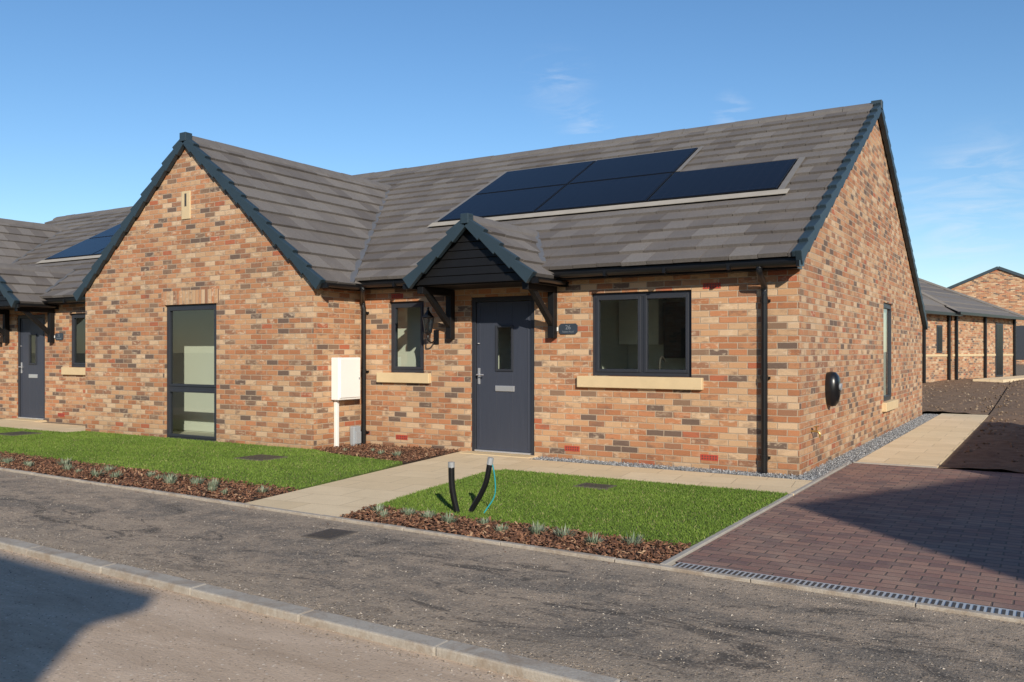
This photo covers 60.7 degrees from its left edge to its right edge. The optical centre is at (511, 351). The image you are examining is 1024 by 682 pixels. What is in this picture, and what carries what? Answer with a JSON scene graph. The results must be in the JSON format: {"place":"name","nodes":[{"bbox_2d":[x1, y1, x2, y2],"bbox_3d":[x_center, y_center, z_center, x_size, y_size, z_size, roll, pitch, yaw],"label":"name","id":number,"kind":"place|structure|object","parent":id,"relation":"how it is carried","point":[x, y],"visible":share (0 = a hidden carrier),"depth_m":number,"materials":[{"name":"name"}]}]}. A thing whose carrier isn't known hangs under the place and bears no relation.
{"place":"outdoors","nodes":[
{"label":"outdoors","id":0,"kind":"place"},
{"bbox_2d":[23,318,34,362],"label":"interior walls","id":1,"kind":"structure","parent":0,"point":[33,348],"depth_m":18.42,"materials":[{"name":"paint"}]},
{"bbox_2d":[0,419,84,432],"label":"garden path","id":2,"kind":"structure","parent":0,"point":[32,425],"depth_m":16.24,"materials":[{"name":"concrete"}]},
{"bbox_2d":[8,418,45,420],"bbox_3d":[-9.786,1.395,17.585,1.090,0.049,0.240,0,0,32],"label":"door step","id":3,"kind":"object","parent":2,"relation":"on","point":[25,419],"depth_m":17.55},
{"bbox_2d":[173,310,213,432],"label":"interior walls","id":4,"kind":"structure","parent":0,"point":[193,346],"depth_m":14.97,"materials":[{"name":"paint"}]},
{"bbox_2d":[0,549,535,681],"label":"road","id":5,"kind":"structure","parent":0,"point":[283,654],"depth_m":4.28,"materials":[{"name":"asphalt"}]},
{"bbox_2d":[0,549,524,681],"bbox_3d":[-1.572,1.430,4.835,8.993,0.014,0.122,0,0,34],"label":"loose grit","id":6,"kind":"object","parent":5,"relation":"on","point":[254,617],"visible":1,"depth_m":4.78,"materials":[{"name":"gravel"}]},
{"bbox_2d":[460,451,536,457],"bbox_3d":[-0.189,1.395,11.657,1.090,0.049,0.240,0,0,32],"label":"door step","id":7,"kind":"object","parent":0,"point":[498,454],"depth_m":11.60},
{"bbox_2d":[0,470,1023,681],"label":"footway","id":8,"kind":"structure","parent":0,"point":[738,649],"depth_m":4.93,"materials":[{"name":"asphalt"}]},
{"bbox_2d":[301,528,357,539],"bbox_3d":[-1.387,1.401,6.662,0.280,0.030,0.340,0,0,29],"label":"manhole cover","id":9,"kind":"object","parent":8,"relation":"on","point":[329,534],"visible":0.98,"depth_m":6.64,"materials":[{"name":"metal"}]},
{"bbox_2d":[4,533,655,681],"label":"loose grit","id":10,"kind":"object","parent":8,"relation":"on","point":[329,609],"visible":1,"depth_m":4.66,"materials":[{"name":"gravel"}]},
{"bbox_2d":[0,474,1021,681],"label":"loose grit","id":11,"kind":"object","parent":8,"relation":"on","point":[483,588],"visible":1,"depth_m":5.14,"materials":[{"name":"gravel"}]},
{"bbox_2d":[0,364,1023,681],"bbox_3d":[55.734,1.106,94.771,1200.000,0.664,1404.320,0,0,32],"label":"ground","id":12,"kind":"structure","parent":0,"point":[1018,368],"depth_m":17.22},
{"bbox_2d":[0,304,84,424],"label":"walls","id":13,"kind":"structure","parent":12,"relation":"on","point":[65,394],"depth_m":17.21,"materials":[{"name":"brick"}]},
{"bbox_2d":[0,291,56,342],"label":"porch frame","id":14,"kind":"object","parent":13,"relation":"attached to","point":[6,308],"visible":0.78,"depth_m":17.15,"materials":[{"name":"wood"}]},
{"bbox_2d":[18,362,43,419],"bbox_3d":[-9.721,0.628,17.689,0.880,1.480,0.135,0,0,32],"label":"door furniture","id":15,"kind":"object","parent":13,"relation":"attached to","point":[33,375],"depth_m":17.70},
{"bbox_2d":[18,314,44,419],"bbox_3d":[-9.704,0.317,17.716,1.004,2.107,0.070,0,0,32],"label":"door frame","id":16,"kind":"object","parent":13,"relation":"in","point":[20,317],"visible":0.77,"depth_m":17.92,"materials":[{"name":"plastic"}]},
{"bbox_2d":[21,318,43,417],"bbox_3d":[-9.701,0.335,17.721,0.870,2.010,0.049,0,0,32],"label":"door","id":17,"kind":"structure","parent":16,"relation":"in","point":[32,397],"depth_m":17.73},
{"bbox_2d":[29,334,36,364],"bbox_3d":[-9.698,-0.040,17.698,0.280,0.620,0.035,0,0,32],"label":"door glazing bead","id":18,"kind":"object","parent":17,"relation":"attached to","point":[30,363],"depth_m":17.67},
{"bbox_2d":[15,296,84,308],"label":"gutters","id":19,"kind":"object","parent":13,"relation":"attached to","point":[62,301],"visible":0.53,"depth_m":16.67,"materials":[{"name":"black plastic"}]},
{"bbox_2d":[54,333,62,339],"bbox_3d":[-8.899,-0.287,17.141,0.315,0.135,0.020,0,0,32],"label":"house number sign","id":20,"kind":"object","parent":13,"relation":"attached to","point":[58,336],"visible":1,"depth_m":17.12,"materials":[{"name":"stone"}]},
{"bbox_2d":[0,210,130,303],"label":"roof tiles","id":21,"kind":"object","parent":13,"relation":"on","point":[16,242],"visible":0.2,"depth_m":21.27,"materials":[{"name":"tile"}]},
{"bbox_2d":[0,276,19,307],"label":"dry verge","id":22,"kind":"structure","parent":21,"relation":"on","point":[9,295],"depth_m":16.56,"materials":[{"name":"grey plastic"}]},
{"bbox_2d":[11,227,74,292],"bbox_3d":[-11.936,-2.164,21.088,8.804,2.388,4.359,0,0,32],"label":"valley lead","id":23,"kind":"object","parent":21,"relation":"on","point":[50,287],"visible":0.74,"depth_m":18.35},
{"bbox_2d":[35,255,100,263],"bbox_3d":[-8.489,-2.063,18.675,5.750,0.088,0.153,0,0,32],"label":"solar flashing","id":24,"kind":"object","parent":21,"relation":"on","point":[71,258],"visible":0.36,"depth_m":19.53,"materials":[{"name":"metal"}]},
{"bbox_2d":[45,236,109,259],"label":"solar frames","id":25,"kind":"structure","parent":21,"relation":"on","point":[80,255],"depth_m":19.73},
{"bbox_2d":[46,223,120,258],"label":"solar cells","id":26,"kind":"object","parent":25,"relation":"in","point":[94,245],"visible":0.24,"depth_m":20.28,"materials":[{"name":"glass"}]},
{"bbox_2d":[61,367,84,374],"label":"stone sills","id":27,"kind":"structure","parent":13,"relation":"attached to","point":[72,371],"depth_m":16.81,"materials":[{"name":"stone"}]},
{"bbox_2d":[72,313,84,366],"bbox_3d":[-7.998,-0.210,16.679,1.317,1.034,0.072,0,0,32],"label":"window frame","id":28,"kind":"object","parent":13,"relation":"attached to","point":[74,317],"visible":0.38,"depth_m":16.97,"materials":[{"name":"plastic"}]},
{"bbox_2d":[0,451,297,502],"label":"flower bed","id":29,"kind":"object","parent":12,"relation":"on","point":[240,492],"visible":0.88,"depth_m":9.33,"materials":[{"name":"brown wood"}]},
{"bbox_2d":[0,455,268,493],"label":"lavender plants","id":30,"kind":"object","parent":29,"relation":"on","point":[212,485],"visible":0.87,"depth_m":9.44,"materials":[{"name":"green plant"}]},
{"bbox_2d":[173,430,213,436],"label":"interior floor","id":31,"kind":"structure","parent":12,"relation":"on","point":[192,433],"depth_m":14.66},
{"bbox_2d":[0,426,402,490],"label":"lawn","id":32,"kind":"structure","parent":12,"relation":"on","point":[299,469],"depth_m":11.30,"materials":[{"name":"green plant"}]},
{"bbox_2d":[0,431,42,435],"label":"manhole cover","id":33,"kind":"object","parent":32,"relation":"on","point":[18,433],"visible":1,"depth_m":14.41,"materials":[{"name":"metal"}]},
{"bbox_2d":[234,454,286,460],"bbox_3d":[-3.219,1.369,11.213,0.500,0.030,0.450,0,0,32],"label":"manhole cover","id":34,"kind":"object","parent":32,"relation":"on","point":[260,457],"visible":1,"depth_m":11.16,"materials":[{"name":"metal"}]},
{"bbox_2d":[0,536,626,681],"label":"kerb","id":35,"kind":"structure","parent":12,"relation":"on","point":[505,663],"depth_m":4.52,"materials":[{"name":"concrete"}]},
{"bbox_2d":[315,443,458,463],"bbox_3d":[-1.808,1.373,11.939,1.969,0.070,1.458,0,0,32],"label":"flower bed","id":36,"kind":"object","parent":12,"relation":"on","point":[408,454],"visible":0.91,"depth_m":11.93,"materials":[{"name":"brown wood"}]},
{"bbox_2d":[350,426,360,445],"bbox_3d":[-2.298,1.250,12.866,0.110,0.300,0.160,0,0,32],"label":"gas meter cover","id":37,"kind":"object","parent":36,"relation":"on","point":[355,434],"visible":0.88,"depth_m":12.81,"materials":[{"name":"grey plastic"}]},
{"bbox_2d":[344,448,418,517],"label":"lavender plants","id":38,"kind":"object","parent":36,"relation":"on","point":[383,513],"visible":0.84,"depth_m":7.35,"materials":[{"name":"green plant"}]},
{"bbox_2d":[85,119,921,475],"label":"walls","id":39,"kind":"structure","parent":12,"relation":"on","point":[287,331],"depth_m":12.45,"materials":[{"name":"brick"}]},
{"bbox_2d":[161,289,218,304],"bbox_3d":[-5.019,-0.843,13.608,1.360,0.215,0.016,0,0,32],"label":"soldier course","id":40,"kind":"object","parent":39,"relation":"attached to","point":[190,297],"visible":1,"depth_m":13.59,"materials":[{"name":"brick"}]},
{"bbox_2d":[167,304,215,441],"bbox_3d":[-4.982,0.335,13.659,1.224,2.124,0.072,0,0,32],"label":"window frame","id":41,"kind":"object","parent":39,"relation":"attached to","point":[190,388],"visible":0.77,"depth_m":13.78,"materials":[{"name":"plastic"}]},
{"bbox_2d":[331,357,359,446],"bbox_3d":[-2.397,0.745,12.663,0.165,1.310,0.470,0,0,32],"label":"meter box","id":42,"kind":"object","parent":39,"relation":"attached to","point":[345,378],"visible":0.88,"depth_m":12.54,"materials":[{"name":"white plastic"}]},
{"bbox_2d":[340,359,359,397],"bbox_3d":[-2.338,0.390,12.627,0.015,0.560,0.420,0,0,32],"label":"cabinet door","id":43,"kind":"structure","parent":42,"relation":"in","point":[349,368],"depth_m":12.60,"materials":[{"name":"plastic"}]},
{"bbox_2d":[391,301,423,372],"bbox_3d":[-1.489,-0.205,12.659,0.631,1.024,0.072,0,0,32],"label":"window frame","id":44,"kind":"object","parent":39,"relation":"attached to","point":[395,306],"visible":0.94,"depth_m":12.71,"materials":[{"name":"plastic"}]},
{"bbox_2d":[398,307,419,372],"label":"interior walls","id":45,"kind":"structure","parent":39,"relation":"attached to","point":[408,337],"depth_m":13.20,"materials":[{"name":"paint"}]},
{"bbox_2d":[422,307,438,343],"bbox_3d":[-1.135,-0.360,12.190,0.200,0.520,0.286,0,0,32],"label":"wall lantern","id":46,"kind":"object","parent":39,"relation":"attached to","point":[427,314],"depth_m":12.13,"materials":[{"name":"black plastic"}]},
{"bbox_2d":[412,229,560,338],"bbox_3d":[-0.350,-0.885,11.405,1.885,1.430,0.800,0,0,32],"label":"porch frame","id":47,"kind":"object","parent":39,"relation":"attached to","point":[432,283],"visible":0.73,"depth_m":11.20,"materials":[{"name":"wood"}]},
{"bbox_2d":[472,295,533,454],"bbox_3d":[-0.107,0.317,11.789,1.004,2.107,0.070,0,0,32],"label":"door frame","id":48,"kind":"object","parent":39,"relation":"in","point":[474,354],"visible":0.77,"depth_m":11.99,"materials":[{"name":"plastic"}]},
{"bbox_2d":[477,301,530,452],"bbox_3d":[-0.104,0.335,11.794,0.870,2.010,0.049,0,0,32],"label":"door","id":49,"kind":"structure","parent":48,"relation":"in","point":[503,420],"depth_m":11.77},
{"bbox_2d":[474,343,530,454],"bbox_3d":[-0.124,0.628,11.761,0.880,1.480,0.135,0,0,32],"label":"door furniture","id":50,"kind":"object","parent":49,"relation":"attached to","point":[506,388],"depth_m":11.76,"materials":[{"name":"metal"}]},
{"bbox_2d":[495,325,512,370],"bbox_3d":[-0.101,-0.040,11.771,0.280,0.620,0.035,0,0,32],"label":"door glazing bead","id":51,"kind":"object","parent":49,"relation":"attached to","point":[496,344],"depth_m":11.79,"materials":[{"name":"plastic"}]},
{"bbox_2d":[84,105,922,322],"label":"roof tiles","id":52,"kind":"object","parent":39,"relation":"on","point":[321,223],"visible":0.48,"depth_m":13.16,"materials":[{"name":"tile"}]},
{"bbox_2d":[350,186,545,282],"bbox_3d":[-2.339,-2.164,15.160,8.804,2.388,4.359,0,0,32],"label":"valley lead","id":53,"kind":"object","parent":52,"relation":"on","point":[358,263],"visible":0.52,"depth_m":13.44,"materials":[{"name":"metal"}]},
{"bbox_2d":[427,188,789,226],"bbox_3d":[1.108,-2.063,12.748,5.750,0.088,0.153,0,0,32],"label":"solar flashing","id":54,"kind":"object","parent":52,"relation":"on","point":[695,199],"visible":1,"depth_m":12.36,"materials":[{"name":"metal"}]},
{"bbox_2d":[438,148,796,221],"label":"solar frames","id":55,"kind":"structure","parent":52,"relation":"on","point":[682,163],"depth_m":13.07,"materials":[{"name":"metal"}]},
{"bbox_2d":[439,148,794,220],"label":"solar cells","id":56,"kind":"object","parent":55,"relation":"in","point":[755,176],"visible":1,"depth_m":13.68,"materials":[{"name":"glass"}]},
{"bbox_2d":[433,146,804,222],"bbox_3d":[1.704,-2.721,13.779,5.680,1.235,2.231,0,0,32],"label":"solar side flashing","id":57,"kind":"object","parent":52,"relation":"on","point":[789,176],"visible":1,"depth_m":13.95,"materials":[{"name":"metal"}]},
{"bbox_2d":[84,256,922,325],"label":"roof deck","id":58,"kind":"structure","parent":39,"relation":"on","point":[636,265],"depth_m":10.52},
{"bbox_2d":[73,99,927,329],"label":"dry verge","id":59,"kind":"structure","parent":58,"relation":"on","point":[799,251],"depth_m":12.58,"materials":[{"name":"black plastic"}]},
{"bbox_2d":[192,103,872,236],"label":"ridge tiles","id":60,"kind":"object","parent":58,"relation":"on","point":[485,221],"visible":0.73,"depth_m":15.39,"materials":[{"name":"tile"}]},
{"bbox_2d":[181,190,897,411],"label":"stone sills","id":61,"kind":"structure","parent":39,"relation":"attached to","point":[680,383],"depth_m":10.90,"materials":[{"name":"stone"}]},
{"bbox_2d":[392,283,720,460],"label":"air bricks","id":62,"kind":"object","parent":39,"relation":"attached to","point":[578,448],"visible":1,"depth_m":10.28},
{"bbox_2d":[392,284,718,459],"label":"air brick slots","id":63,"kind":"object","parent":62,"relation":"in","point":[577,447],"visible":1,"depth_m":10.27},
{"bbox_2d":[320,257,803,290],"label":"gutters","id":64,"kind":"object","parent":39,"relation":"attached to","point":[731,266],"visible":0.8,"depth_m":10.41,"materials":[{"name":"black plastic"}]},
{"bbox_2d":[360,266,770,472],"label":"downpipes","id":65,"kind":"object","parent":39,"relation":"attached to","point":[764,378],"visible":1,"depth_m":9.81,"materials":[{"name":"black plastic"}]},
{"bbox_2d":[557,323,577,333],"bbox_3d":[0.698,-0.287,11.214,0.315,0.135,0.020,0,0,32],"label":"house number sign","id":66,"kind":"object","parent":39,"relation":"attached to","point":[571,328],"visible":1,"depth_m":11.19,"materials":[{"name":"stone"}]},
{"bbox_2d":[593,290,691,376],"bbox_3d":[1.599,-0.210,10.752,1.317,1.034,0.072,0,0,32],"label":"window frame","id":67,"kind":"object","parent":39,"relation":"attached to","point":[643,298],"visible":0.98,"depth_m":10.72,"materials":[{"name":"plastic"}]},
{"bbox_2d":[811,426,820,437],"bbox_3d":[3.524,0.934,10.129,0.114,0.133,0.080,0,0,32],"label":"outside tap","id":68,"kind":"object","parent":39,"relation":"attached to","point":[818,432],"visible":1,"depth_m":10.11,"materials":[{"name":"gold metal"}]},
{"bbox_2d":[825,371,842,406],"bbox_3d":[4.008,0.470,10.852,0.177,0.440,0.280,0,0,32],"label":"ev charger","id":69,"kind":"object","parent":39,"relation":"attached to","point":[833,386],"visible":1,"depth_m":10.77,"materials":[{"name":"black plastic"}]},
{"bbox_2d":[883,309,886,395],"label":"interior walls","id":70,"kind":"structure","parent":39,"relation":"attached to","point":[884,351],"depth_m":15.29,"materials":[{"name":"paint"}]},
{"bbox_2d":[883,303,890,400],"bbox_3d":[6.404,0.015,15.002,0.072,1.664,1.014,0,0,32],"label":"window frame","id":71,"kind":"object","parent":39,"relation":"attached to","point":[888,395],"visible":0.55,"depth_m":15.36,"materials":[{"name":"plastic"}]},
{"bbox_2d":[0,467,1023,623],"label":"path edging","id":72,"kind":"object","parent":12,"relation":"on","point":[955,610],"visible":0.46,"depth_m":5.84,"materials":[{"name":"concrete"}]},
{"bbox_2d":[340,504,690,563],"bbox_3d":[-0.133,1.372,6.706,2.978,0.071,0.675,0,0,32],"label":"flower bed","id":73,"kind":"object","parent":12,"relation":"on","point":[656,551],"visible":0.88,"depth_m":6.48,"materials":[{"name":"brown wood"}]},
{"bbox_2d":[369,502,644,545],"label":"lavender plants","id":74,"kind":"object","parent":73,"relation":"on","point":[447,519],"visible":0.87,"depth_m":6.62,"materials":[{"name":"green plant"}]},
{"bbox_2d":[531,414,938,480],"bbox_3d":[4.771,1.378,15.117,3.610,0.043,11.514,0,0,32],"label":"gravel margin","id":75,"kind":"object","parent":12,"relation":"on","point":[862,450],"visible":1,"depth_m":10.90,"materials":[{"name":"gravel"}]},
{"bbox_2d":[660,462,936,565],"bbox_3d":[3.010,1.411,8.034,0.998,0.078,6.204,0,0,32],"label":"driveway edging","id":76,"kind":"object","parent":12,"relation":"on","point":[671,561],"visible":0.44,"depth_m":7.24,"materials":[{"name":"concrete"}]},
{"bbox_2d":[674,562,1023,616],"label":"drain channel","id":77,"kind":"object","parent":12,"relation":"on","point":[916,599],"visible":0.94,"depth_m":5.05,"materials":[{"name":"metal"}]},
{"bbox_2d":[926,314,946,381],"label":"walls","id":78,"kind":"structure","parent":12,"relation":"on","point":[936,368],"depth_m":29.96,"materials":[{"name":"brick"}]},
{"bbox_2d":[926,354,946,356],"bbox_3d":[13.631,0.140,29.056,0.020,0.080,5.100,0,0,45],"label":"stone band","id":79,"kind":"object","parent":78,"relation":"attached to","point":[931,355],"visible":0.43,"depth_m":29.84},
{"bbox_2d":[922,295,956,312],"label":"roof","id":80,"kind":"structure","parent":78,"relation":"on","point":[930,304],"depth_m":30.12,"materials":[{"name":"tile"}]},
{"bbox_2d":[921,291,957,311],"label":"hip tiles","id":81,"kind":"object","parent":80,"relation":"attached to","point":[934,299],"visible":0.07,"depth_m":30.79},
{"bbox_2d":[936,325,942,352],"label":"window frame","id":82,"kind":"object","parent":78,"relation":"attached to","point":[937,326],"visible":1,"depth_m":30.02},
{"bbox_2d":[938,327,941,350],"bbox_3d":[14.778,-0.425,30.172,0.005,0.810,0.360,0,0,45],"label":"window pane","id":83,"kind":"object","parent":82,"relation":"in","point":[939,338],"visible":1,"depth_m":30.16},
{"bbox_2d":[922,310,962,382],"bbox_3d":[13.758,-0.115,28.929,0.380,2.430,5.700,0,0,45],"label":"gutter and pipes","id":84,"kind":"object","parent":78,"relation":"attached to","point":[948,314],"visible":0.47,"depth_m":29.73,"materials":[{"name":"black plastic"}]},
{"bbox_2d":[951,315,1012,379],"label":"walls","id":85,"kind":"structure","parent":12,"relation":"on","point":[970,334],"depth_m":32.77,"materials":[{"name":"brick"}]},
{"bbox_2d":[919,281,1019,316],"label":"roof","id":86,"kind":"structure","parent":85,"relation":"on","point":[958,302],"depth_m":33.48,"materials":[{"name":"tile"}]},
{"bbox_2d":[919,278,1023,316],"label":"hip tiles","id":87,"kind":"object","parent":86,"relation":"attached to","point":[970,297],"visible":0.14,"depth_m":35.26,"materials":[{"name":"tile"}]},
{"bbox_2d":[952,354,1012,355],"bbox_3d":[18.171,0.140,33.468,0.020,0.080,7.400,0,0,45],"label":"stone band","id":88,"kind":"object","parent":85,"relation":"attached to","point":[981,354],"visible":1,"depth_m":32.83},
{"bbox_2d":[955,312,1023,379],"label":"gutter and pipes","id":89,"kind":"object","parent":85,"relation":"attached to","point":[1013,318],"visible":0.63,"depth_m":33.17,"materials":[{"name":"black plastic"}]},
{"bbox_2d":[995,323,1002,376],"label":"window frame","id":90,"kind":"object","parent":85,"relation":"attached to","point":[996,324],"visible":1,"depth_m":34.27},
{"bbox_2d":[997,325,1002,374],"bbox_3d":[19.283,-0.050,34.548,0.005,1.960,0.760,0,0,45],"label":"window pane","id":91,"kind":"object","parent":90,"relation":"in","point":[999,349],"visible":1,"depth_m":34.56,"materials":[{"name":"glass"}]},
{"bbox_2d":[951,269,1023,363],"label":"walls","id":92,"kind":"structure","parent":12,"relation":"on","point":[1001,288],"depth_m":51.94,"materials":[{"name":"brick"}]},
{"bbox_2d":[947,266,1023,288],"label":"verge","id":93,"kind":"structure","parent":92,"relation":"attached to","point":[986,272],"depth_m":52.17,"materials":[{"name":"grey plastic"}]},
{"bbox_2d":[1016,326,1023,359],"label":"windows","id":94,"kind":"structure","parent":92,"relation":"attached to","point":[1019,342],"depth_m":51.47,"materials":[{"name":"glass"}]},
{"bbox_2d":[0,0,1023,287],"label":"sky","id":95,"kind":"structure","parent":0,"point":[95,95],"materials":[{"name":"blue"}]},
{"bbox_2d":[498,300,530,368],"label":"interior walls","id":96,"kind":"structure","parent":0,"point":[504,348],"depth_m":12.43,"materials":[{"name":"paint"}]},
{"bbox_2d":[247,451,811,516],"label":"garden path","id":97,"kind":"structure","parent":0,"point":[343,496],"depth_m":9.40,"materials":[{"name":"concrete"}]},
{"bbox_2d":[374,469,788,546],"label":"lawn","id":98,"kind":"structure","parent":0,"point":[676,513],"depth_m":7.83,"materials":[{"name":"green plant"}]},
{"bbox_2d":[448,457,495,512],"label":"cable ducts","id":99,"kind":"object","parent":98,"relation":"on","point":[452,489],"visible":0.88,"depth_m":7.43,"materials":[{"name":"black plastic"}]},
{"bbox_2d":[575,483,615,489],"bbox_3d":[0.843,1.369,8.846,0.360,0.030,0.260,0,0,32],"label":"manhole cover","id":100,"kind":"object","parent":98,"relation":"on","point":[591,485],"visible":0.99,"depth_m":8.81,"materials":[{"name":"metal"}]},
{"bbox_2d":[619,299,666,344],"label":"kitchen units","id":101,"kind":"object","parent":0,"point":[628,322],"visible":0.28,"depth_m":12.81},
{"bbox_2d":[658,302,685,368],"bbox_3d":[2.712,0.300,11.387,2.310,2.000,2.170,0,0,32],"label":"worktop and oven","id":102,"kind":"object","parent":101,"relation":"on","point":[674,330],"visible":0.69,"depth_m":12.56,"materials":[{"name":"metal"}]},
{"bbox_2d":[676,463,1023,610],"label":"driveway","id":103,"kind":"structure","parent":0,"point":[955,535],"depth_m":6.51,"materials":[{"name":"brick"}]},
{"bbox_2d":[856,413,988,467],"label":"side path","id":104,"kind":"structure","parent":0,"point":[938,440],"depth_m":13.21,"materials":[{"name":"concrete"}]},
{"bbox_2d":[922,378,1009,414],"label":"bare soil","id":105,"kind":"structure","parent":0,"point":[937,400],"depth_m":24.13,"materials":[{"name":"soil"}]},
{"bbox_2d":[939,379,1023,471],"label":"bare soil","id":106,"kind":"structure","parent":0,"point":[983,456],"depth_m":13.01,"materials":[{"name":"soil"}]},
{"bbox_2d":[922,378,1023,462],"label":"soil clods","id":107,"kind":"object","parent":106,"relation":"on","point":[990,425],"visible":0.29,"depth_m":20.97,"materials":[{"name":"soil"}]},
{"bbox_2d":[973,375,1023,382],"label":"garden path","id":108,"kind":"structure","parent":0,"point":[1006,379],"depth_m":29.92,"materials":[{"name":"concrete"}]},
{"label":"interior floor","id":109,"kind":"structure","parent":0,"visible":0},
{"bbox_2d":[595,298,685,376],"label":"interior walls","id":110,"kind":"structure","parent":109,"relation":"on","point":[615,354],"depth_m":12.91,"materials":[{"name":"paint"}]},
{"label":"interior floor","id":111,"kind":"structure","parent":0,"visible":0},
{"bbox_2d":[76,318,84,362],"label":"interior walls","id":112,"kind":"structure","parent":111,"relation":"on","point":[80,340],"depth_m":17.73,"materials":[{"name":"paint"}]},
{"bbox_3d":[-8.845,-2.209,22.986,11.885,3.312,11.920,0,0,32],"label":"roof deck","id":113,"kind":"object","parent":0,"visible":0},
{"bbox_2d":[0,206,132,273],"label":"ridge tiles","id":114,"kind":"object","parent":113,"relation":"on","point":[33,268],"visible":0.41,"depth_m":22.41,"materials":[{"name":"tile"}]}
]}

